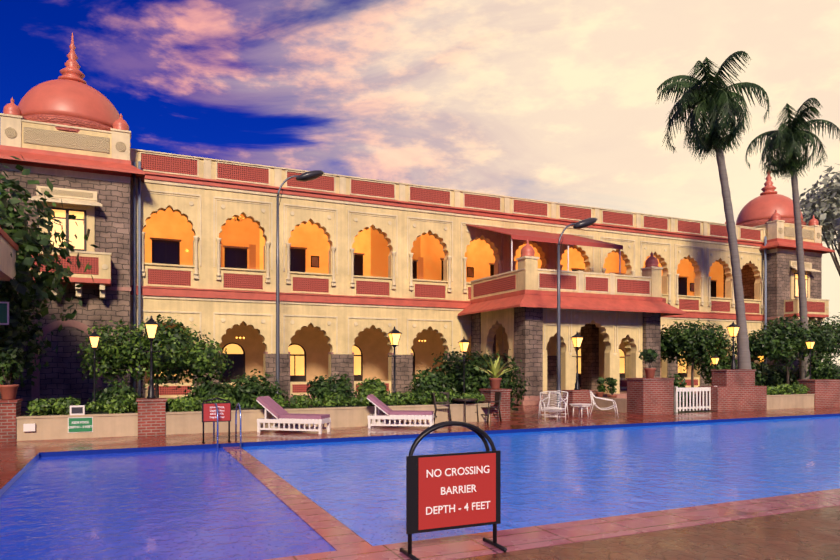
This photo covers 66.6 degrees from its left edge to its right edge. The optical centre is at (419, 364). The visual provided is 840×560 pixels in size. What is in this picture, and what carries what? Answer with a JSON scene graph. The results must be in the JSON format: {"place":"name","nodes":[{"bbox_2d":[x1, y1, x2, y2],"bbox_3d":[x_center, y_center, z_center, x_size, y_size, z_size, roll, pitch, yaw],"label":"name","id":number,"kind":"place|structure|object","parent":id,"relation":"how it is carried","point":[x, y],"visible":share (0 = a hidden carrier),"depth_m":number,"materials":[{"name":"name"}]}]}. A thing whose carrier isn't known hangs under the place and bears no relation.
{"place":"outdoors","nodes":[
{"label":"outdoors","id":0,"kind":"place"},
{"bbox_2d":[0,32,144,411],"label":"hotel tower","id":1,"kind":"structure","parent":0,"point":[68,132],"depth_m":25.32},
{"bbox_2d":[21,395,714,415],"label":"garden lawn","id":2,"kind":"structure","parent":0,"point":[681,411],"depth_m":24.75,"materials":[{"name":"green plant"}]},
{"bbox_2d":[0,283,57,387],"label":"tree","id":3,"kind":"object","parent":2,"relation":"on","point":[7,341],"visible":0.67,"depth_m":18.16,"materials":[{"name":"green plant"}]},
{"bbox_2d":[0,154,97,350],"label":"tree","id":4,"kind":"object","parent":2,"relation":"on","point":[34,244],"visible":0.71,"depth_m":17.66,"materials":[{"name":"green plant"}]},
{"bbox_2d":[72,314,233,397],"bbox_3d":[-8.018,0.108,19.509,4.637,3.385,4.461,0,0,-24],"label":"tree","id":5,"kind":"object","parent":2,"relation":"on","point":[176,358],"visible":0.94,"depth_m":18.76,"materials":[{"name":"green plant"}]},
{"bbox_2d":[224,369,293,407],"bbox_3d":[-5.342,1.065,20.063,2.454,1.902,2.922,0,0,-24],"label":"bush","id":6,"kind":"object","parent":2,"relation":"on","point":[253,386],"visible":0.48,"depth_m":19.51,"materials":[{"name":"green plant"}]},
{"bbox_2d":[276,170,323,392],"bbox_3d":[-5.020,-3.207,26.656,2.109,9.998,0.574,0,0,-24],"label":"street light","id":7,"kind":"object","parent":2,"relation":"on","point":[309,175],"visible":0.85,"depth_m":26.24,"materials":[{"name":"grey metal"}]},
{"bbox_2d":[353,377,389,403],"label":"bush","id":8,"kind":"object","parent":2,"relation":"on","point":[369,384],"visible":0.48,"depth_m":21.04,"materials":[{"name":"green plant"}]},
{"bbox_2d":[0,369,839,441],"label":"garden planter walls","id":9,"kind":"structure","parent":2,"relation":"on","point":[736,390],"depth_m":19.83,"materials":[{"name":"beige brick"}]},
{"bbox_2d":[0,343,24,399],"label":"potted shrub","id":10,"kind":"object","parent":9,"relation":"on","point":[8,389],"visible":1,"depth_m":15.27,"materials":[{"name":"green plant"}]},
{"bbox_2d":[68,417,92,432],"bbox_3d":[-8.288,1.462,15.622,0.541,0.370,0.018,0,0,-24],"label":"sign","id":11,"kind":"object","parent":9,"relation":"attached to","point":[88,423],"visible":1,"depth_m":15.61,"materials":[{"name":"green"}]},
{"bbox_2d":[69,421,91,428],"bbox_3d":[-8.281,1.459,15.613,0.509,0.168,0.003,0,0,-24],"label":"sign lettering","id":12,"kind":"object","parent":11,"relation":"attached to","point":[78,423],"visible":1,"depth_m":15.59},
{"bbox_2d":[24,392,141,415],"bbox_3d":[-8.377,1.041,16.187,2.751,0.722,1.188,0,0,-24],"label":"hedge","id":13,"kind":"object","parent":9,"relation":"on","point":[124,403],"visible":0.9,"depth_m":16.02,"materials":[{"name":"green plant"}]},
{"bbox_2d":[87,329,101,411],"bbox_3d":[-8.468,0.432,16.649,0.355,2.720,0.280,0,0,-24],"label":"lamp post","id":14,"kind":"object","parent":9,"relation":"on","point":[94,337],"visible":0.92,"depth_m":16.63,"materials":[{"name":"black metal"}]},
{"bbox_2d":[87,380,137,411],"bbox_3d":[-8.271,0.918,17.281,1.225,1.027,1.258,0,0,10],"label":"bush","id":15,"kind":"object","parent":9,"relation":"on","point":[110,391],"visible":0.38,"depth_m":17.15,"materials":[{"name":"green plant"}]},
{"bbox_2d":[142,315,160,398],"bbox_3d":[-6.951,-0.208,16.555,0.444,2.160,0.350,0,0,-24],"label":"lamp post","id":16,"kind":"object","parent":9,"relation":"on","point":[151,325],"depth_m":16.50,"materials":[{"name":"black metal"}]},
{"bbox_2d":[184,377,240,405],"bbox_3d":[-5.958,0.953,18.484,1.418,1.206,1.639,0,0,21],"label":"bush","id":17,"kind":"object","parent":9,"relation":"on","point":[202,390],"visible":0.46,"depth_m":18.14,"materials":[{"name":"green plant"}]},
{"bbox_2d":[165,388,484,411],"bbox_3d":[-2.401,1.071,18.914,9.818,0.693,1.175,0,0,-24],"label":"hedge","id":18,"kind":"object","parent":9,"relation":"on","point":[186,403],"visible":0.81,"depth_m":18.82,"materials":[{"name":"green plant"}]},
{"bbox_2d":[306,373,356,405],"bbox_3d":[-2.782,0.950,20.098,1.638,1.378,1.662,0,0,-6],"label":"bush","id":19,"kind":"object","parent":9,"relation":"on","point":[320,388],"visible":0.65,"depth_m":19.89,"materials":[{"name":"green plant"}]},
{"bbox_2d":[387,326,401,403],"bbox_3d":[-0.783,0.062,19.682,0.444,2.540,0.350,0,0,-24],"label":"lamp post","id":20,"kind":"object","parent":9,"relation":"on","point":[394,334],"visible":0.88,"depth_m":19.63,"materials":[{"name":"black metal"}]},
{"bbox_2d":[458,337,469,393],"bbox_3d":[1.617,0.367,23.509,0.422,2.850,0.333,0,0,-24],"label":"lamp post","id":21,"kind":"object","parent":9,"relation":"on","point":[463,343],"visible":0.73,"depth_m":23.48,"materials":[{"name":"black metal"}]},
{"bbox_2d":[474,348,516,388],"bbox_3d":[2.579,0.118,20.808,1.813,1.328,1.842,0,0,-24],"label":"agave pot","id":22,"kind":"object","parent":9,"relation":"on","point":[495,372],"visible":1,"depth_m":20.66,"materials":[{"name":"ceramic"}]},
{"bbox_2d":[570,332,583,389],"bbox_3d":[5.840,-0.163,23.771,0.444,2.190,0.350,0,0,-24],"label":"lamp post","id":23,"kind":"object","parent":9,"relation":"on","point":[577,338],"visible":1,"depth_m":23.72,"materials":[{"name":"black metal"}]},
{"bbox_2d":[639,348,658,377],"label":"potted shrub","id":24,"kind":"object","parent":9,"relation":"on","point":[650,355],"visible":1,"depth_m":23.55,"materials":[{"name":"green plant"}]},
{"bbox_2d":[674,386,716,412],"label":"white gate","id":25,"kind":"structure","parent":9,"relation":"on","point":[689,390],"depth_m":24.33,"materials":[{"name":"white paint"}]},
{"bbox_2d":[726,321,739,368],"bbox_3d":[12.494,-0.788,25.514,0.466,1.940,0.368,0,0,-24],"label":"lamp post","id":26,"kind":"object","parent":9,"relation":"on","point":[733,328],"visible":1,"depth_m":25.46,"materials":[{"name":"black metal"}]},
{"bbox_2d":[767,382,809,394],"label":"hedge","id":27,"kind":"object","parent":9,"relation":"on","point":[782,389],"visible":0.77,"depth_m":26.52,"materials":[{"name":"green plant"}]},
{"bbox_2d":[405,367,456,396],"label":"bush","id":28,"kind":"object","parent":2,"relation":"on","point":[432,381],"visible":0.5,"depth_m":22.93,"materials":[{"name":"green plant"}]},
{"bbox_2d":[130,148,765,405],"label":"palace building","id":29,"kind":"structure","parent":2,"relation":"on","point":[366,265],"depth_m":31.99,"materials":[{"name":"beige paint"}]},
{"bbox_2d":[458,224,685,404],"bbox_3d":[7.591,-2.783,32.594,9.800,9.150,5.940,0,0,-24],"label":"entrance porch","id":30,"kind":"object","parent":29,"relation":"attached to","point":[607,313],"visible":0.92,"depth_m":30.95,"materials":[{"name":"beige paint"}]},
{"bbox_2d":[596,377,606,396],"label":"potted plant","id":31,"kind":"object","parent":29,"relation":"on","point":[601,389],"visible":0.98,"depth_m":30.14,"materials":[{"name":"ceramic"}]},
{"bbox_2d":[604,377,616,397],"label":"potted plant","id":32,"kind":"object","parent":2,"relation":"on","point":[612,383],"visible":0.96,"depth_m":29.83,"materials":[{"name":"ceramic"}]},
{"bbox_2d":[669,373,695,405],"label":"bush","id":33,"kind":"object","parent":2,"relation":"on","point":[677,382],"visible":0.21,"depth_m":27.83,"materials":[{"name":"green plant"}]},
{"bbox_2d":[661,318,736,399],"bbox_3d":[13.944,-0.265,33.002,4.271,4.133,4.208,0,0,-24],"label":"tree","id":34,"kind":"object","parent":2,"relation":"on","point":[691,344],"visible":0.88,"depth_m":32.14,"materials":[{"name":"green plant"}]},
{"bbox_2d":[656,51,771,368],"bbox_3d":[11.746,-5.124,25.958,3.987,13.839,4.342,0,0,-8],"label":"royal palm","id":35,"kind":"object","parent":2,"relation":"on","point":[714,99],"visible":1,"depth_m":25.64,"materials":[{"name":"green plant"}]},
{"bbox_2d":[711,354,718,368],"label":"lamp post","id":36,"kind":"object","parent":2,"relation":"on","point":[715,359],"visible":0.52,"depth_m":29.13,"materials":[{"name":"yellow glass"}]},
{"bbox_2d":[697,351,768,385],"bbox_3d":[15.687,0.508,32.489,3.532,2.620,3.140,0,0,38],"label":"bush","id":37,"kind":"object","parent":2,"relation":"on","point":[727,365],"visible":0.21,"depth_m":32.23,"materials":[{"name":"green plant"}]},
{"bbox_2d":[758,353,764,385],"bbox_3d":[17.415,0.567,32.620,0.377,2.450,0.297,0,0,-24],"label":"lamp post","id":38,"kind":"object","parent":2,"relation":"on","point":[761,358],"visible":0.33,"depth_m":32.60,"materials":[{"name":"black metal"}]},
{"bbox_2d":[755,360,798,387],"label":"bush","id":39,"kind":"object","parent":2,"relation":"on","point":[775,376],"visible":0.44,"depth_m":35.12,"materials":[{"name":"green plant"}]},
{"bbox_2d":[734,313,839,383],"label":"tree","id":40,"kind":"object","parent":2,"relation":"on","point":[775,342],"visible":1,"depth_m":30.96,"materials":[{"name":"green plant"}]},
{"bbox_2d":[745,98,839,379],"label":"royal palm","id":41,"kind":"object","parent":2,"relation":"on","point":[788,139],"visible":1,"depth_m":32.96,"materials":[{"name":"green plant"}]},
{"bbox_2d":[806,338,814,378],"bbox_3d":[18.523,0.242,30.377,0.400,3.100,0.315,0,0,-24],"label":"lamp post","id":42,"kind":"object","parent":2,"relation":"on","point":[810,343],"visible":0.69,"depth_m":30.35,"materials":[{"name":"black metal"}]},
{"bbox_2d":[784,349,839,386],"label":"bush","id":43,"kind":"object","parent":2,"relation":"on","point":[827,370],"visible":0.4,"depth_m":33.16,"materials":[{"name":"green plant"}]},
{"bbox_2d":[792,312,839,360],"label":"tree","id":44,"kind":"object","parent":2,"relation":"on","point":[834,325],"visible":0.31,"depth_m":38.52,"materials":[{"name":"green plant"}]},
{"bbox_2d":[829,214,839,242],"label":"tree","id":45,"kind":"object","parent":2,"relation":"on","point":[837,226],"visible":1,"depth_m":48.75,"materials":[{"name":"green plant"}]},
{"bbox_2d":[0,416,839,559],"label":"pool water","id":46,"kind":"structure","parent":0,"point":[208,504],"depth_m":10.04,"materials":[{"name":"blue liquid"}]},
{"bbox_2d":[0,407,839,489],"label":"pool deck paving","id":47,"kind":"structure","parent":0,"point":[16,457],"depth_m":16.72,"materials":[{"name":"tile"}]},
{"bbox_2d":[0,227,17,324],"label":"pavilion canopy","id":48,"kind":"object","parent":47,"relation":"on","point":[8,245],"visible":0.93,"depth_m":15.69,"materials":[{"name":"paint"}]},
{"bbox_2d":[202,397,230,443],"bbox_3d":[-4.704,1.274,14.784,0.651,1.043,0.300,0,0,-24],"label":"sign","id":49,"kind":"object","parent":47,"relation":"on","point":[207,409],"visible":0.96,"depth_m":14.75,"materials":[{"name":"red metal"}]},
{"bbox_2d":[210,406,223,418],"bbox_3d":[-4.673,1.096,14.746,0.321,0.282,0.003,0,0,-24],"label":"sign lettering","id":50,"kind":"object","parent":49,"relation":"attached to","point":[214,410],"visible":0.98,"depth_m":14.72},
{"bbox_2d":[213,403,241,449],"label":"pool ladder rails","id":51,"kind":"object","parent":47,"relation":"on","point":[237,404],"visible":0.88,"depth_m":14.53,"materials":[{"name":"silver metal"}]},
{"bbox_2d":[256,396,330,433],"bbox_3d":[-3.377,1.320,17.080,1.873,0.944,0.660,0,0,14],"label":"sun lounger","id":52,"kind":"object","parent":47,"relation":"on","point":[279,413],"visible":0.96,"depth_m":16.89,"materials":[{"name":"white paint"}]},
{"bbox_2d":[367,394,433,427],"bbox_3d":[-0.551,1.320,18.301,1.873,0.944,0.660,0,0,6],"label":"sun lounger","id":53,"kind":"object","parent":47,"relation":"on","point":[394,415],"visible":0.98,"depth_m":18.04,"materials":[{"name":"white paint"}]},
{"bbox_2d":[432,392,448,401],"bbox_3d":[0.653,1.329,20.529,0.520,0.935,0.601,0,0,1],"label":"chair","id":54,"kind":"object","parent":47,"relation":"on","point":[446,393],"visible":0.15,"depth_m":20.26,"materials":[{"name":"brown wood"}]},
{"bbox_2d":[430,393,451,422],"bbox_3d":[0.644,1.329,19.789,0.601,0.935,0.520,0,0,-9],"label":"chair","id":55,"kind":"object","parent":47,"relation":"on","point":[434,402],"visible":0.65,"depth_m":19.56,"materials":[{"name":"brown wood"}]},
{"bbox_2d":[452,398,478,421],"bbox_3d":[1.422,1.433,20.188,0.840,0.721,0.840,0,0,-24],"label":"table","id":56,"kind":"object","parent":47,"relation":"on","point":[464,400],"visible":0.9,"depth_m":19.91,"materials":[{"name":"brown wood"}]},
{"bbox_2d":[478,392,501,421],"bbox_3d":[2.202,1.329,20.271,0.601,0.935,0.520,0,0,-34],"label":"chair","id":57,"kind":"object","parent":47,"relation":"on","point":[497,401],"visible":0.58,"depth_m":20.19,"materials":[{"name":"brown wood"}]},
{"bbox_2d":[540,391,565,420],"bbox_3d":[4.368,1.336,21.087,0.745,0.920,0.967,0,0,1],"label":"chair","id":58,"kind":"object","parent":47,"relation":"on","point":[553,410],"visible":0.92,"depth_m":21.27,"materials":[{"name":"white paint"}]},
{"bbox_2d":[0,414,839,550],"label":"pool coping","id":59,"kind":"object","parent":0,"point":[332,531],"visible":0.32,"depth_m":12.85,"materials":[{"name":"brown stone"}]},
{"bbox_2d":[0,0,839,365],"label":"sky","id":60,"kind":"structure","parent":0,"point":[544,100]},
{"bbox_2d":[265,488,839,559],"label":"pool coping","id":61,"kind":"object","parent":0,"point":[461,546],"depth_m":6.92,"materials":[{"name":"brown stone"}]},
{"bbox_2d":[400,421,506,559],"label":"barrier sign","id":62,"kind":"object","parent":61,"relation":"on","point":[423,491],"visible":1,"depth_m":6.08,"materials":[{"name":"red metal"}]},
{"bbox_2d":[426,465,489,514],"bbox_3d":[0.371,1.188,6.099,0.689,0.420,0.006,0,0,-24],"label":"sign lettering","id":63,"kind":"object","parent":62,"relation":"attached to","point":[471,488],"visible":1,"depth_m":6.10},
{"bbox_2d":[510,405,638,419],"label":"patio floor","id":64,"kind":"structure","parent":0,"point":[526,412],"depth_m":23.17,"materials":[{"name":"tile"}]},
{"bbox_2d":[426,345,530,410],"bbox_3d":[2.493,0.620,25.648,4.512,2.909,4.110,0,0,-24],"label":"bush","id":65,"kind":"object","parent":64,"relation":"on","point":[476,379],"visible":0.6,"depth_m":24.72,"materials":[{"name":"green plant"}]},
{"bbox_2d":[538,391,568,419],"bbox_3d":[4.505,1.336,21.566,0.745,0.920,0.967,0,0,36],"label":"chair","id":66,"kind":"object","parent":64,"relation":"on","point":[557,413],"visible":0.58,"depth_m":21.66,"materials":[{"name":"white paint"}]},
{"bbox_2d":[556,218,597,407],"bbox_3d":[6.509,-2.207,26.597,2.109,7.998,0.574,0,0,-24],"label":"street light","id":67,"kind":"object","parent":64,"relation":"on","point":[584,223],"visible":0.9,"depth_m":26.18,"materials":[{"name":"grey metal"}]},
{"bbox_2d":[570,403,590,417],"bbox_3d":[5.499,1.563,21.933,0.520,0.461,0.520,0,0,-41],"label":"white side table","id":68,"kind":"object","parent":64,"relation":"on","point":[579,405],"visible":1,"depth_m":21.90,"materials":[{"name":"white paint"}]},
{"bbox_2d":[588,390,618,416],"bbox_3d":[6.382,1.336,22.308,0.967,0.920,0.745,0,0,11],"label":"chair","id":69,"kind":"object","parent":64,"relation":"on","point":[592,399],"visible":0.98,"depth_m":22.05,"materials":[{"name":"white paint"}]},
{"bbox_2d":[452,505,839,559],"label":"forecourt stamped paving","id":70,"kind":"structure","parent":0,"point":[811,534],"depth_m":6.43,"materials":[{"name":"concrete"}]},
{"bbox_2d":[723,173,834,383],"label":"hotel tower","id":71,"kind":"structure","parent":0,"point":[769,209],"depth_m":42.69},
{"label":"ground","id":72,"kind":"structure","parent":0,"visible":0},
{"bbox_2d":[799,164,839,275],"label":"tree","id":73,"kind":"object","parent":72,"relation":"on","point":[824,204],"visible":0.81,"depth_m":54.96,"materials":[{"name":"green plant"}]},
{"bbox_2d":[800,176,839,267],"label":"tree","id":74,"kind":"object","parent":72,"relation":"on","point":[835,245],"visible":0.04,"depth_m":65.78,"materials":[{"name":"green plant"}]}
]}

